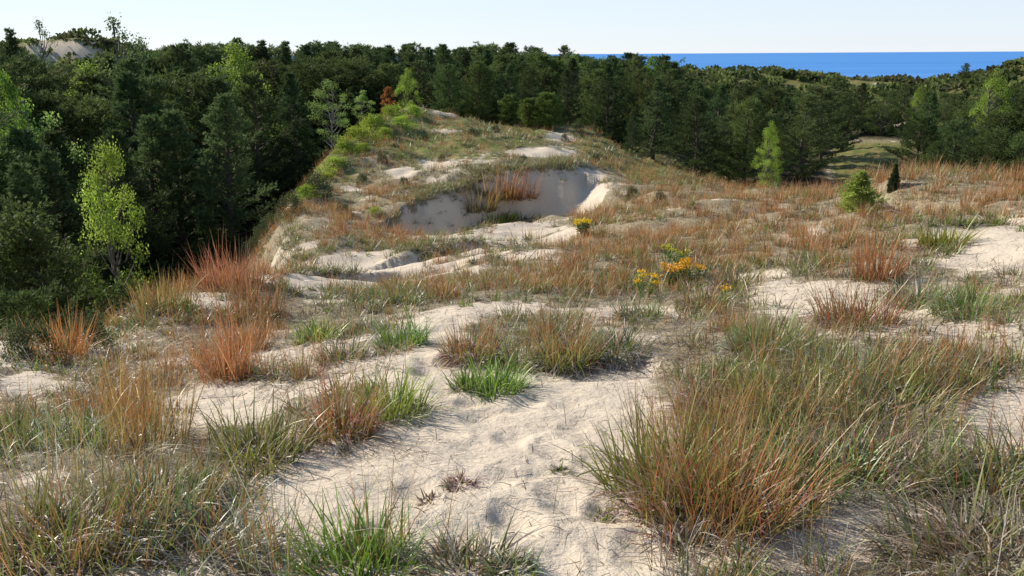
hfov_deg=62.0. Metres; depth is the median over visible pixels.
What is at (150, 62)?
pine tree
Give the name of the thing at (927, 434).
grass tuft
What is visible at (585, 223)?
flowering plant
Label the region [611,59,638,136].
pine tree
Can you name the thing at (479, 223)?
grass tuft
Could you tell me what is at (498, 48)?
pine tree
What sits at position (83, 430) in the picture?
grass tuft
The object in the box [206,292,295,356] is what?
grass tuft
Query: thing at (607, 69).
pine tree
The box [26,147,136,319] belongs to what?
pine tree
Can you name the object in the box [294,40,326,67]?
pine tree
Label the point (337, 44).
pine tree
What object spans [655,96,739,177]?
pine tree
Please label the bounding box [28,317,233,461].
grass tuft
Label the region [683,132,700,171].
pine tree
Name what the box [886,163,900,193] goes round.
juniper
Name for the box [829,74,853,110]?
leafy tree
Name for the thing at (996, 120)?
pine tree
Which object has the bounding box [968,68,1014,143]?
leafy tree
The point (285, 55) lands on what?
pine tree
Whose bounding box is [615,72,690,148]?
pine tree
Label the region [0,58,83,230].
pine tree
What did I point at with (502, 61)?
pine tree
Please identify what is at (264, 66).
pine tree
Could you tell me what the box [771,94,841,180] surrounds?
pine tree
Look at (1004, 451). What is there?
grass tuft
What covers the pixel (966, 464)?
grass tuft
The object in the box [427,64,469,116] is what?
pine tree
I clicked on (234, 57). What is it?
leafy tree
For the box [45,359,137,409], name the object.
grass tuft
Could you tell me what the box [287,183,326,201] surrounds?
leafy shrub
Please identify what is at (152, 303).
grass tuft
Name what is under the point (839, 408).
grass tuft
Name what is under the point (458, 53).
pine tree
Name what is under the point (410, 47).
pine tree
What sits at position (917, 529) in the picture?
grass tuft
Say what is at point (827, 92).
pine tree
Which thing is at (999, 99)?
leafy tree
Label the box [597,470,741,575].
grass clump
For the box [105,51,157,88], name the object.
pine tree
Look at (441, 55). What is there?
pine tree
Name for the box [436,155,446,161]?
shrub
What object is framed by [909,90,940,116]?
leafy tree
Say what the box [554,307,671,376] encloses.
grass tuft
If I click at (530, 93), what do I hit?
pine tree
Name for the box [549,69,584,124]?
pine tree
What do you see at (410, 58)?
pine tree
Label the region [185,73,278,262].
pine tree
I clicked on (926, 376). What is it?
grass tuft
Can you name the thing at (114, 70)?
pine tree
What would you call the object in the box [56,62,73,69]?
pine tree
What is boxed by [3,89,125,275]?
pine tree
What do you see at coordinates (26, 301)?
shrub
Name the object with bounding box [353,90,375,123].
sapling
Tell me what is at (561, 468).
grass tuft
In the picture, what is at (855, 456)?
grass tuft
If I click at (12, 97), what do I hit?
leafy tree
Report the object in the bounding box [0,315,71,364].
shrub
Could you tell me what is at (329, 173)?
leafy shrub
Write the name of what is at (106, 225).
leafy tree
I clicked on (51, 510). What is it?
grass tuft
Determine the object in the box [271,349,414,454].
grass tuft
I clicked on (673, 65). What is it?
pine tree
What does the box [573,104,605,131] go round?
pine tree
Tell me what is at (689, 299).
grass tuft
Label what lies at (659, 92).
pine tree
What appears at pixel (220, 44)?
pine tree
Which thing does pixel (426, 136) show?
shrub
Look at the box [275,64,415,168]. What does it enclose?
pine tree
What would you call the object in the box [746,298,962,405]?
grass tuft
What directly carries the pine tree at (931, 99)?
on the ground at (554, 199)
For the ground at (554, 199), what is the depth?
5.43 m
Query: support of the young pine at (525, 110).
on the ground at (554, 199)
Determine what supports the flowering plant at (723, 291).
on the ground at (554, 199)
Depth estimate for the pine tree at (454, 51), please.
80.38 m
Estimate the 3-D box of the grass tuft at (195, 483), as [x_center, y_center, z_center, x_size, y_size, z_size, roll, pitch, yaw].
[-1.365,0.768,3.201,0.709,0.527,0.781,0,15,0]
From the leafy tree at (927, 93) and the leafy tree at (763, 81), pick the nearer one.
the leafy tree at (927, 93)
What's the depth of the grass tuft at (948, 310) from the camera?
5.96 m
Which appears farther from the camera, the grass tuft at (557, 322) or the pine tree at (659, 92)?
the pine tree at (659, 92)
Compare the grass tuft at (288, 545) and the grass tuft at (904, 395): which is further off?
the grass tuft at (904, 395)
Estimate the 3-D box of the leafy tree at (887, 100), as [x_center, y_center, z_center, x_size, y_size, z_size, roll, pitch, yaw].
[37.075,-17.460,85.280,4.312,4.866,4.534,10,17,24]
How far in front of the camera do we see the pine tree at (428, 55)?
63.31 m
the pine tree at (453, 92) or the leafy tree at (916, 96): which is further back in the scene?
the leafy tree at (916, 96)
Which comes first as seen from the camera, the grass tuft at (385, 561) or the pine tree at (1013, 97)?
the grass tuft at (385, 561)
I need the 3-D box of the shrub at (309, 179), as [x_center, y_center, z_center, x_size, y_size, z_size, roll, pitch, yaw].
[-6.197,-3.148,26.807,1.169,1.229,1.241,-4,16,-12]
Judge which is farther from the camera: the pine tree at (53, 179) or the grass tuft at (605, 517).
the pine tree at (53, 179)
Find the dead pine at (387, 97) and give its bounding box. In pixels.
[380,86,397,111]
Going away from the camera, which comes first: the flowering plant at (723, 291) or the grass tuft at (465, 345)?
the grass tuft at (465, 345)
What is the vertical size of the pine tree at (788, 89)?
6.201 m
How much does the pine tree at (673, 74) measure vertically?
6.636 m
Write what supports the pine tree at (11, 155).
on the ground at (554, 199)
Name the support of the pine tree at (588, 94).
on the ground at (554, 199)
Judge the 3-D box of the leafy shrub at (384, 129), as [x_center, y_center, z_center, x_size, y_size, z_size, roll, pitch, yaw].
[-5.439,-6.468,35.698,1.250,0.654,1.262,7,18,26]
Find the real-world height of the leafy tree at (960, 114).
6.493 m
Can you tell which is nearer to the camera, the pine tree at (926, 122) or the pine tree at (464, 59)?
the pine tree at (926, 122)
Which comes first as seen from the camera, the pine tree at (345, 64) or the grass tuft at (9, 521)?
the grass tuft at (9, 521)
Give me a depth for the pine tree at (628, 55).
81.48 m
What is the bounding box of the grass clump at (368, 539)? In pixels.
[273,428,458,575]
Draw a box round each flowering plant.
[574,217,592,234]
[633,268,663,298]
[657,243,690,261]
[659,261,684,287]
[673,257,706,282]
[717,284,730,301]
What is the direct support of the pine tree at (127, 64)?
on the ground at (554, 199)
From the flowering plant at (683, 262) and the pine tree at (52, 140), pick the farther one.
the pine tree at (52, 140)
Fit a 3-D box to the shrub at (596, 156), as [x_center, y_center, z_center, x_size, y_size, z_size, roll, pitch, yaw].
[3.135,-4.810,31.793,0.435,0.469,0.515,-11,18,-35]
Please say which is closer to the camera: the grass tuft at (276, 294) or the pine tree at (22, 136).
the grass tuft at (276, 294)
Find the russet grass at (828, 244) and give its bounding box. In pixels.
[0,102,1023,575]
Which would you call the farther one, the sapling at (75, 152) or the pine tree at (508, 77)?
the pine tree at (508, 77)
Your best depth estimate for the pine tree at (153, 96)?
37.38 m
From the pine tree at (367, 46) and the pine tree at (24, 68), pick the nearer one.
the pine tree at (24, 68)
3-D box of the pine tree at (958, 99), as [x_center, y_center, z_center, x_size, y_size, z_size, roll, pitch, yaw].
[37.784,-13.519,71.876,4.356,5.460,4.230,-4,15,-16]
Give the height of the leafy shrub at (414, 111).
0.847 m
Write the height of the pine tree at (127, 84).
10.871 m
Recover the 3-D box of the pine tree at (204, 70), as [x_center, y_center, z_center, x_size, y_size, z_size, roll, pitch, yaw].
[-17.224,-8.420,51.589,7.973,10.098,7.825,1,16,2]
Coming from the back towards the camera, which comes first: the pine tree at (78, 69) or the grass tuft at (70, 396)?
the pine tree at (78, 69)
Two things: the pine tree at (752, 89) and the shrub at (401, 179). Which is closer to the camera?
the shrub at (401, 179)
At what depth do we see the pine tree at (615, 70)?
69.16 m
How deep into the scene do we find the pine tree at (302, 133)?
38.28 m
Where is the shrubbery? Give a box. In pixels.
[0,26,1023,137]
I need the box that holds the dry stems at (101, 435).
[0,345,207,487]
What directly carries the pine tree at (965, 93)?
on the ground at (554, 199)
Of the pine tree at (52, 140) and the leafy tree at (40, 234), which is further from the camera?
the pine tree at (52, 140)
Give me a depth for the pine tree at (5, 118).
28.96 m
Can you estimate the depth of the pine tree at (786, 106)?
48.24 m
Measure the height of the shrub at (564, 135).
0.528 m
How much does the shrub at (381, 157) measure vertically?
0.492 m
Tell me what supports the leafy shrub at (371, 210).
on the ground at (554, 199)
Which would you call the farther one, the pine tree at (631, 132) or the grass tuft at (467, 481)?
the pine tree at (631, 132)
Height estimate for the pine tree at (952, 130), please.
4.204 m
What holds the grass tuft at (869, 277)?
on the ground at (554, 199)
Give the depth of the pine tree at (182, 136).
31.37 m
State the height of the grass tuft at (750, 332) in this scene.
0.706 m
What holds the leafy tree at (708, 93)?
on the ground at (554, 199)
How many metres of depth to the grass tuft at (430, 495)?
3.33 m
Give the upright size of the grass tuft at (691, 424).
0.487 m
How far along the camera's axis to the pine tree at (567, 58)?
75.94 m
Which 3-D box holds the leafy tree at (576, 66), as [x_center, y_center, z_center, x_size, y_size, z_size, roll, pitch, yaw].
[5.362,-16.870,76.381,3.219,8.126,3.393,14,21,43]
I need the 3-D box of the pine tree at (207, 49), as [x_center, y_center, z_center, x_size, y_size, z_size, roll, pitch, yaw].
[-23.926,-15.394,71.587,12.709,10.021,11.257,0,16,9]
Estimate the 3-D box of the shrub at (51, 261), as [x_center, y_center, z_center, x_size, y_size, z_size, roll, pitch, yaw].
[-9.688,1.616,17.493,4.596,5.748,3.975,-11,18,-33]
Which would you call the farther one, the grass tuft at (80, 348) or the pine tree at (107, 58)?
the pine tree at (107, 58)
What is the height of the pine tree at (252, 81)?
8.308 m
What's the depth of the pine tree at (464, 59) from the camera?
64.95 m
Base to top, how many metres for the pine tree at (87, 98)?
9.956 m
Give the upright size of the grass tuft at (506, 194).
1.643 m
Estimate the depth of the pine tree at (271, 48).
77.81 m
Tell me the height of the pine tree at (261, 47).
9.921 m
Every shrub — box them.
[0,234,132,334]
[0,278,90,339]
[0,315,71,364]
[240,237,260,261]
[252,211,279,238]
[271,190,308,221]
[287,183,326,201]
[296,168,333,199]
[314,154,350,173]
[319,171,335,180]
[331,138,359,155]
[335,125,376,142]
[337,202,351,213]
[354,142,372,151]
[355,112,390,134]
[356,173,370,185]
[367,206,383,216]
[370,125,398,139]
[373,103,410,119]
[376,153,388,163]
[391,115,419,128]
[399,176,408,183]
[401,103,428,117]
[420,133,428,140]
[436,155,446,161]
[491,124,500,132]
[561,132,568,141]
[568,120,585,137]
[591,153,601,163]
[624,186,638,200]
[653,190,670,205]
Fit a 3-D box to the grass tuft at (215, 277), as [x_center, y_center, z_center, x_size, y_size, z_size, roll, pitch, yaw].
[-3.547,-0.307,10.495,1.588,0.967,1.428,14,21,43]
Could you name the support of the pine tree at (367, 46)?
on the ground at (554, 199)
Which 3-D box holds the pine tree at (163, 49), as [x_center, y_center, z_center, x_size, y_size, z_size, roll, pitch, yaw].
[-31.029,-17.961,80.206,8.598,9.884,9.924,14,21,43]
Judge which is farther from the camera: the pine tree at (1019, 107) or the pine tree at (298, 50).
the pine tree at (298, 50)
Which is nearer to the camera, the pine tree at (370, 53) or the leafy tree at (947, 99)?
the pine tree at (370, 53)
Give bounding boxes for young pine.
[496,93,523,124]
[516,97,540,126]
[527,92,570,128]
[835,169,889,212]
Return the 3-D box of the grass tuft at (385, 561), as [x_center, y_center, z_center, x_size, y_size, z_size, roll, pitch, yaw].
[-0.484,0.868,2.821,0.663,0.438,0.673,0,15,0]
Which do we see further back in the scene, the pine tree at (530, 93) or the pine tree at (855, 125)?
the pine tree at (855, 125)
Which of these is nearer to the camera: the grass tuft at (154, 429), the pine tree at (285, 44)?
the grass tuft at (154, 429)
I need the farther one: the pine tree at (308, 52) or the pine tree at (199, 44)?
the pine tree at (199, 44)
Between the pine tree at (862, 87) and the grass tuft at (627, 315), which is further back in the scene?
the pine tree at (862, 87)
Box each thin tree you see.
[34,19,57,69]
[69,11,145,110]
[128,32,151,75]
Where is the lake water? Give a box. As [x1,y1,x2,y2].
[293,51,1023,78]
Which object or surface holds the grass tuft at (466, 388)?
on the ground at (554, 199)
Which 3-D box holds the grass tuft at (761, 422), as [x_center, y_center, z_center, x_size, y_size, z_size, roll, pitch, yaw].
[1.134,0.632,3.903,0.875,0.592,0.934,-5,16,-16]
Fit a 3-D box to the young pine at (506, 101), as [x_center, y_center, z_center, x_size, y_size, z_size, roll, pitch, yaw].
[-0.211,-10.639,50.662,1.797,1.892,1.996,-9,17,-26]
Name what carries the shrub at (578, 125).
on the ground at (554, 199)
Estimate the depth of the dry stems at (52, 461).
3.44 m
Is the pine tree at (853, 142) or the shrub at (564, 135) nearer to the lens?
the shrub at (564, 135)
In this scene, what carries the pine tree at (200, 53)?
on the ground at (554, 199)
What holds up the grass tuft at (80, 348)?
on the ground at (554, 199)
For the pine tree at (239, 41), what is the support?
on the ground at (554, 199)
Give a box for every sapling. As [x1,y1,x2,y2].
[21,111,110,208]
[304,79,353,151]
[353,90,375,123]
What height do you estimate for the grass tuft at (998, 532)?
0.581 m
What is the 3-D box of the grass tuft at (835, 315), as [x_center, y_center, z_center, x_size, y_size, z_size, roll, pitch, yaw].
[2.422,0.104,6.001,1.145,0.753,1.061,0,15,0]
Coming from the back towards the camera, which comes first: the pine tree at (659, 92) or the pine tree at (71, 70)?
the pine tree at (71, 70)
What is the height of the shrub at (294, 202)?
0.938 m
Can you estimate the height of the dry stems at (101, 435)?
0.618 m
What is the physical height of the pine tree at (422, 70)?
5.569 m
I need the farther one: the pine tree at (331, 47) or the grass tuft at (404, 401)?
the pine tree at (331, 47)
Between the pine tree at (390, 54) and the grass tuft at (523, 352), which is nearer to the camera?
the grass tuft at (523, 352)
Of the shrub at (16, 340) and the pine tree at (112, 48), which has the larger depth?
the pine tree at (112, 48)
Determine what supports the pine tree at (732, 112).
on the ground at (554, 199)
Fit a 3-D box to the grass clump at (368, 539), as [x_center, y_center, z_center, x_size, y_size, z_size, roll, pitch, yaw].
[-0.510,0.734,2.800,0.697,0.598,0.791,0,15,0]
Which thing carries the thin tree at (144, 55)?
on the ground at (554, 199)
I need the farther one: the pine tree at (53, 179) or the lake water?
the lake water
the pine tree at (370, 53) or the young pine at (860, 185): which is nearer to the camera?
the young pine at (860, 185)
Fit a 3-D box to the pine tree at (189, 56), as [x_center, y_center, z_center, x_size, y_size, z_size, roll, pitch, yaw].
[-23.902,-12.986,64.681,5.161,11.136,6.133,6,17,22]
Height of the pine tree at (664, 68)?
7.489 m
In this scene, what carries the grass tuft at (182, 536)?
on the ground at (554, 199)
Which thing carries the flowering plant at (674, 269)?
on the ground at (554, 199)
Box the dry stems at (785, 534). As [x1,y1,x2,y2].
[746,449,909,573]
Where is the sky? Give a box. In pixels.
[0,0,1023,54]
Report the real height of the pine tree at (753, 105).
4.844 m
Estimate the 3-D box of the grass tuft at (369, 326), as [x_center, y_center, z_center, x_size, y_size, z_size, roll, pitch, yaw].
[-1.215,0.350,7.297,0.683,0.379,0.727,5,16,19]
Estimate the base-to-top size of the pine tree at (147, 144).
8.708 m
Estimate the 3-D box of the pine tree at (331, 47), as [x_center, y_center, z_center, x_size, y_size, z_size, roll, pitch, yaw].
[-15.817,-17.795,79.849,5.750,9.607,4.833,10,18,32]
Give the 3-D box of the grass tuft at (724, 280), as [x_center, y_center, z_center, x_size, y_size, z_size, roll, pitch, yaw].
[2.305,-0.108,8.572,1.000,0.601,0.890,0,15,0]
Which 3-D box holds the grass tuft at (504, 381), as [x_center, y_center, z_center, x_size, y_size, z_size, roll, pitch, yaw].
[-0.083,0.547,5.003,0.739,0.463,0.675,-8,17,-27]
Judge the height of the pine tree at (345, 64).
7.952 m
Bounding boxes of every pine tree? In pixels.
[0,27,33,82]
[0,49,87,136]
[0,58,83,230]
[0,108,82,240]
[0,126,96,300]
[0,148,110,311]
[0,159,107,318]
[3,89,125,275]
[5,89,155,287]
[6,58,53,75]
[19,72,82,140]
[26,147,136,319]
[28,66,106,96]
[36,128,171,294]
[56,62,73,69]
[58,128,200,312]
[63,64,98,95]
[63,72,116,137]
[68,59,110,93]
[73,70,209,279]
[74,64,300,269]
[83,57,99,75]
[85,72,239,269]
[93,56,153,121]
[93,60,116,86]
[97,55,117,87]
[97,114,228,294]
[98,47,157,76]
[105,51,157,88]
[108,56,122,84]
[115,42,149,69]
[128,108,236,288]
[138,52,187,100]
[139,67,156,112]
[147,45,174,72]
[154,43,199,83]
[169,66,198,118]
[177,41,202,113]
[182,39,218,48]
[183,91,278,276]
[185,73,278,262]
[186,64,282,208]
[188,44,240,68]
[188,44,249,68]
[191,70,321,243]
[209,42,257,61]
[214,58,328,171]
[224,46,270,81]
[228,37,249,46]
[237,61,282,179]
[241,43,255,60]
[248,40,293,81]
[251,40,277,83]
[259,72,328,202]
[266,55,368,181]
[269,47,296,70]
[272,46,298,82]
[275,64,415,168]
[281,41,293,58]
[290,48,301,63]
[291,47,356,124]
[293,44,313,67]
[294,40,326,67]
[295,39,348,63]
[298,54,399,153]
[323,41,341,50]
[329,46,339,55]
[335,49,362,109]
[343,43,390,60]
[347,45,403,71]
[349,46,370,69]
[352,62,425,126]
[353,47,401,105]
[370,49,405,96]
[395,51,435,97]
[396,43,417,72]
[396,59,440,108]
[401,41,429,73]
[403,47,441,109]
[421,64,468,117]
[425,43,459,104]
[425,46,455,73]
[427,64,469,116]
[450,48,460,59]
[450,60,499,123]
[451,47,474,84]
[455,49,474,109]
[459,61,501,123]
[463,43,496,80]
[472,49,501,123]
[473,41,502,65]
[480,52,540,123]
[485,64,524,124]
[490,47,516,85]
[495,51,530,93]
[496,41,524,76]
[496,50,581,123]
[509,65,550,124]
[516,52,580,118]
[520,45,546,54]
[541,54,565,123]
[547,45,575,84]
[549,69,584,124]
[552,57,598,121]
[568,68,638,139]
[572,57,620,131]
[573,53,583,71]
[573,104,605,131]
[578,56,599,104]
[588,62,627,146]
[593,56,637,135]
[598,54,626,95]
[611,53,655,132]
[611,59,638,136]
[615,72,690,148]
[620,52,646,87]
[621,108,647,156]
[625,78,679,159]
[639,53,672,140]
[641,60,677,150]
[643,54,684,73]
[645,67,690,151]
[652,78,699,152]
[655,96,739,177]
[658,66,707,111]
[669,61,697,149]
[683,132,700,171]
[685,80,716,134]
[692,102,763,180]
[695,84,737,169]
[699,82,734,133]
[711,97,793,184]
[727,82,750,119]
[732,90,771,155]
[738,85,762,113]
[746,86,807,163]
[764,97,800,174]
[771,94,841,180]
[773,90,848,160]
[775,86,797,115]
[795,91,857,152]
[797,86,854,163]
[822,79,851,130]
[831,91,867,148]
[849,83,874,132]
[877,113,948,169]
[891,83,912,117]
[913,92,943,148]
[916,117,994,169]
[933,95,979,148]
[943,109,1023,172]
[945,125,1023,173]
[950,90,974,118]
[956,63,972,82]
[978,96,1023,173]
[996,94,1015,128]
[1004,92,1023,120]
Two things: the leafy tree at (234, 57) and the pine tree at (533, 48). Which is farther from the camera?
the pine tree at (533, 48)
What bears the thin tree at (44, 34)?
on the ground at (554, 199)
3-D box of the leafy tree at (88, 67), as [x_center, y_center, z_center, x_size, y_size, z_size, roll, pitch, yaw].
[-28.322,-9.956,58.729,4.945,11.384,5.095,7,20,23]
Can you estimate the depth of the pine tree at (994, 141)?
31.90 m
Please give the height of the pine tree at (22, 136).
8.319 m
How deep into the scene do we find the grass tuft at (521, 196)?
27.08 m
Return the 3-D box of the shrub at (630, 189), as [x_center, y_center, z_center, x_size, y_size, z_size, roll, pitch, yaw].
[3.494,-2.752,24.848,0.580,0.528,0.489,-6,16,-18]
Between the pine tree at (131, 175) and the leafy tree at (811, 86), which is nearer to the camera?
the pine tree at (131, 175)
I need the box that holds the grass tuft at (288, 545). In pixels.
[153,424,394,575]
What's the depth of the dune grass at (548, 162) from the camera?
9.45 m
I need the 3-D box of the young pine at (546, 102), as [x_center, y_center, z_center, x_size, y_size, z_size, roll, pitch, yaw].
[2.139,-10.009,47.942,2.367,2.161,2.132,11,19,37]
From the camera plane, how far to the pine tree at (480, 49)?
82.67 m
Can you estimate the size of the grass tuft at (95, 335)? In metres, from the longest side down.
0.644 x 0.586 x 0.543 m
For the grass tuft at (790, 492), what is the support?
on the ground at (554, 199)
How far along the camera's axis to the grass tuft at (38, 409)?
5.10 m
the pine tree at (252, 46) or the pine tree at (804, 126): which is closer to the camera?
the pine tree at (804, 126)
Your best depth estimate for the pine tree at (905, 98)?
95.67 m
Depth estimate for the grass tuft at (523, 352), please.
5.71 m
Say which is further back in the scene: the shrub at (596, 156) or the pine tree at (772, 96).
the pine tree at (772, 96)
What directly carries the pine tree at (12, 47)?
on the ground at (554, 199)
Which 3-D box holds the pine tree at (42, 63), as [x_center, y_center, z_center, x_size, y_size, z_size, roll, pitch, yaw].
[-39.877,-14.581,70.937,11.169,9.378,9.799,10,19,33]
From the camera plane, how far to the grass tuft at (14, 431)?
4.41 m
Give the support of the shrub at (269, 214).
on the ground at (554, 199)
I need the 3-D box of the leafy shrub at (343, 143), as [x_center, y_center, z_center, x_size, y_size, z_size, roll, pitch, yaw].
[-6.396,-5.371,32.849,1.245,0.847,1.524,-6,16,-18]
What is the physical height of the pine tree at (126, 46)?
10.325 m
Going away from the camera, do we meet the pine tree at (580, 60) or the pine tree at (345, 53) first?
the pine tree at (345, 53)
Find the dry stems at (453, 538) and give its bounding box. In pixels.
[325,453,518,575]
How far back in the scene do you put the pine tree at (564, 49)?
80.39 m
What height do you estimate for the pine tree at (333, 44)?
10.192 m
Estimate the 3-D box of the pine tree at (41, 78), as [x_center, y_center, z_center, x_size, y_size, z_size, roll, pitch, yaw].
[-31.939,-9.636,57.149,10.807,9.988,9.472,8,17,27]
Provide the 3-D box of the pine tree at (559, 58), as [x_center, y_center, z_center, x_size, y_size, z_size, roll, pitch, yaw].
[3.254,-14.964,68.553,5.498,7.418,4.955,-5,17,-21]
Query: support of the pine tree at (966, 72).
on the ground at (554, 199)
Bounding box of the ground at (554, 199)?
[0,37,1023,575]
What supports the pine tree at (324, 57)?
on the ground at (554, 199)
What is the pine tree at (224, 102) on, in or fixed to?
on the ground at (554, 199)
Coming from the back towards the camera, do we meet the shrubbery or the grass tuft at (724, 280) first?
the shrubbery
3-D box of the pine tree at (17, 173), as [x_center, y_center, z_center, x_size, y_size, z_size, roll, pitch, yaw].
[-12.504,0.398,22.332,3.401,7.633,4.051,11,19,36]
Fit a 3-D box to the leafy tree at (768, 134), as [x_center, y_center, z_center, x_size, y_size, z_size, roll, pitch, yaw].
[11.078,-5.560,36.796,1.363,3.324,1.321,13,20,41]
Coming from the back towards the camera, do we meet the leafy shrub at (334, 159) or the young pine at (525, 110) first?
the young pine at (525, 110)
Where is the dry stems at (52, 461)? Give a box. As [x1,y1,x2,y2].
[0,344,157,527]
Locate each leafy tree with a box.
[0,69,47,161]
[0,192,142,337]
[65,58,108,135]
[67,136,161,320]
[188,40,292,185]
[394,68,424,107]
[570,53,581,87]
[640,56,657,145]
[685,86,731,150]
[735,91,768,144]
[750,120,784,188]
[754,77,770,104]
[806,82,831,109]
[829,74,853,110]
[861,90,904,135]
[907,87,924,138]
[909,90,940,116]
[911,140,953,170]
[927,90,962,126]
[945,87,1000,160]
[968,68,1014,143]
[973,81,1007,112]
[994,87,1021,111]
[995,128,1023,173]
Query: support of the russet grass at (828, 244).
on the ground at (554, 199)
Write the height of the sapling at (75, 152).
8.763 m
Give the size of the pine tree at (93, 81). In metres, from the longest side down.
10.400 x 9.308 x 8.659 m
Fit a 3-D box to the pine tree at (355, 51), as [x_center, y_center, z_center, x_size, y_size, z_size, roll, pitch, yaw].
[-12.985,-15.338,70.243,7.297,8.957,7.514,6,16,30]
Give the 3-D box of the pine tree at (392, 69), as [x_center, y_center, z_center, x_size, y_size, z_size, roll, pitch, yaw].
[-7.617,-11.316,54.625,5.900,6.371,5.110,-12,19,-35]
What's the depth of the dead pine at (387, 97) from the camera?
42.38 m
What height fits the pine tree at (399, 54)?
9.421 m
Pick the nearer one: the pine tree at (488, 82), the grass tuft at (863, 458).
the grass tuft at (863, 458)
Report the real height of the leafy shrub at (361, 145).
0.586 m
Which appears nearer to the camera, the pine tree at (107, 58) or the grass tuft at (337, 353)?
the grass tuft at (337, 353)
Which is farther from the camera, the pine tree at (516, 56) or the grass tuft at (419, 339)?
the pine tree at (516, 56)
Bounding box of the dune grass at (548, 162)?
[0,36,1023,575]
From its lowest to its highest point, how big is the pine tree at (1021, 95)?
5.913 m
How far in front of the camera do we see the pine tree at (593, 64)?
67.74 m
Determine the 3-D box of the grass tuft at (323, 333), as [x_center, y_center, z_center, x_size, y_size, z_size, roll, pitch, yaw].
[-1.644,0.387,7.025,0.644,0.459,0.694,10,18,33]
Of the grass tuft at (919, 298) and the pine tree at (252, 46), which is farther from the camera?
the pine tree at (252, 46)
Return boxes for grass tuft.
[0,385,66,427]
[0,390,83,455]
[0,428,144,575]
[0,436,215,575]
[2,300,108,364]
[19,395,140,456]
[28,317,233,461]
[45,324,176,416]
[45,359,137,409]
[50,415,243,533]
[54,308,126,351]
[75,471,330,575]
[117,259,210,320]
[153,424,394,575]
[156,289,278,395]
[161,374,341,486]
[173,220,297,292]
[195,255,318,319]
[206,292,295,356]
[255,468,454,575]
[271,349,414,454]
[279,308,353,347]
[293,308,387,368]
[306,351,468,429]
[334,312,400,335]
[363,308,445,349]
[389,504,556,575]
[415,486,446,508]
[427,302,517,370]
[431,358,493,399]
[434,467,492,491]
[446,343,551,405]
[455,177,512,218]
[455,294,565,374]
[462,213,499,230]
[465,539,548,575]
[474,161,540,201]
[485,208,519,224]
[495,164,544,203]
[498,206,544,222]
[504,300,633,380]
[515,284,613,342]
[526,379,799,528]
[548,461,577,474]
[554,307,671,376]
[568,373,867,568]
[575,499,620,523]
[604,284,675,324]
[615,357,817,471]
[625,375,885,559]
[631,329,799,434]
[638,517,724,568]
[661,270,739,313]
[671,357,859,465]
[680,274,837,365]
[694,251,784,295]
[701,317,886,436]
[713,343,927,527]
[740,322,963,449]
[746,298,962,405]
[760,359,977,514]
[789,248,948,333]
[801,446,1023,575]
[805,316,1022,454]
[827,206,931,284]
[835,473,1023,575]
[838,383,1021,508]
[847,292,1012,411]
[859,258,980,309]
[875,367,1023,528]
[896,216,987,251]
[898,343,1023,516]
[906,259,1023,324]
[918,322,1023,397]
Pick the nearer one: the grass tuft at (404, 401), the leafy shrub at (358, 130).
the grass tuft at (404, 401)
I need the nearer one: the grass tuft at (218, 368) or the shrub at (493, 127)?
the grass tuft at (218, 368)
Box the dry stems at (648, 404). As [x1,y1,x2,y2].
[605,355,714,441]
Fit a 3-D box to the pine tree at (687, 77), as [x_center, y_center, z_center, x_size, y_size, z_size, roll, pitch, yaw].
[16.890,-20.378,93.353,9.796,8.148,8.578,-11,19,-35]
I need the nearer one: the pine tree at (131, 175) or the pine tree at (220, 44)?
the pine tree at (131, 175)
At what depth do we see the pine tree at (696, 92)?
73.92 m
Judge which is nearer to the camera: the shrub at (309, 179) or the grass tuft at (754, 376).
the grass tuft at (754, 376)
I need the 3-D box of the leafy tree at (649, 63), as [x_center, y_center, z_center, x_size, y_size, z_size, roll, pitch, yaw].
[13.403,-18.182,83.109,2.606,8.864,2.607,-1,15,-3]
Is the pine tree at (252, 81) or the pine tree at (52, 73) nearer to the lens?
the pine tree at (252, 81)
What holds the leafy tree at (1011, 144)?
on the ground at (554, 199)
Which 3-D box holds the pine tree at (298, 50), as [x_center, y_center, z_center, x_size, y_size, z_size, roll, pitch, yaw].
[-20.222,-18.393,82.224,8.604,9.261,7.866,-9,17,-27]
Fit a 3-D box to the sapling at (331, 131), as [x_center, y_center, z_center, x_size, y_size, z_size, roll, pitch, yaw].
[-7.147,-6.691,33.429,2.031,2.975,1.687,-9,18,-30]
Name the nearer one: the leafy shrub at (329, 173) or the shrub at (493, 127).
the leafy shrub at (329, 173)
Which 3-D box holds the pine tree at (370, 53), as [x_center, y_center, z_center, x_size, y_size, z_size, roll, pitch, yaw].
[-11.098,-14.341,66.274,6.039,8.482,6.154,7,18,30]
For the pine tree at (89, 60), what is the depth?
78.95 m
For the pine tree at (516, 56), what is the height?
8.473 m
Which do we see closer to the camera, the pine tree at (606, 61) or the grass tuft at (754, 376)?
the grass tuft at (754, 376)
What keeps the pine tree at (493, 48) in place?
on the ground at (554, 199)
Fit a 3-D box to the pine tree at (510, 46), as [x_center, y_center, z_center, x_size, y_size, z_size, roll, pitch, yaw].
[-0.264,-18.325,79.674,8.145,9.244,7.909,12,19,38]
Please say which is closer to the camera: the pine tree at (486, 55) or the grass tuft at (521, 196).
the grass tuft at (521, 196)
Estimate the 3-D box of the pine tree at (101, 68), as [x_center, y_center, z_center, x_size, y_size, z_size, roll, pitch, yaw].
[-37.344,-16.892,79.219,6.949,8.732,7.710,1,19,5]
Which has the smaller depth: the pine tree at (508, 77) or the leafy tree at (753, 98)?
the pine tree at (508, 77)
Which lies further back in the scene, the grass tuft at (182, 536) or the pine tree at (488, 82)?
the pine tree at (488, 82)
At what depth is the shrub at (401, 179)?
27.73 m

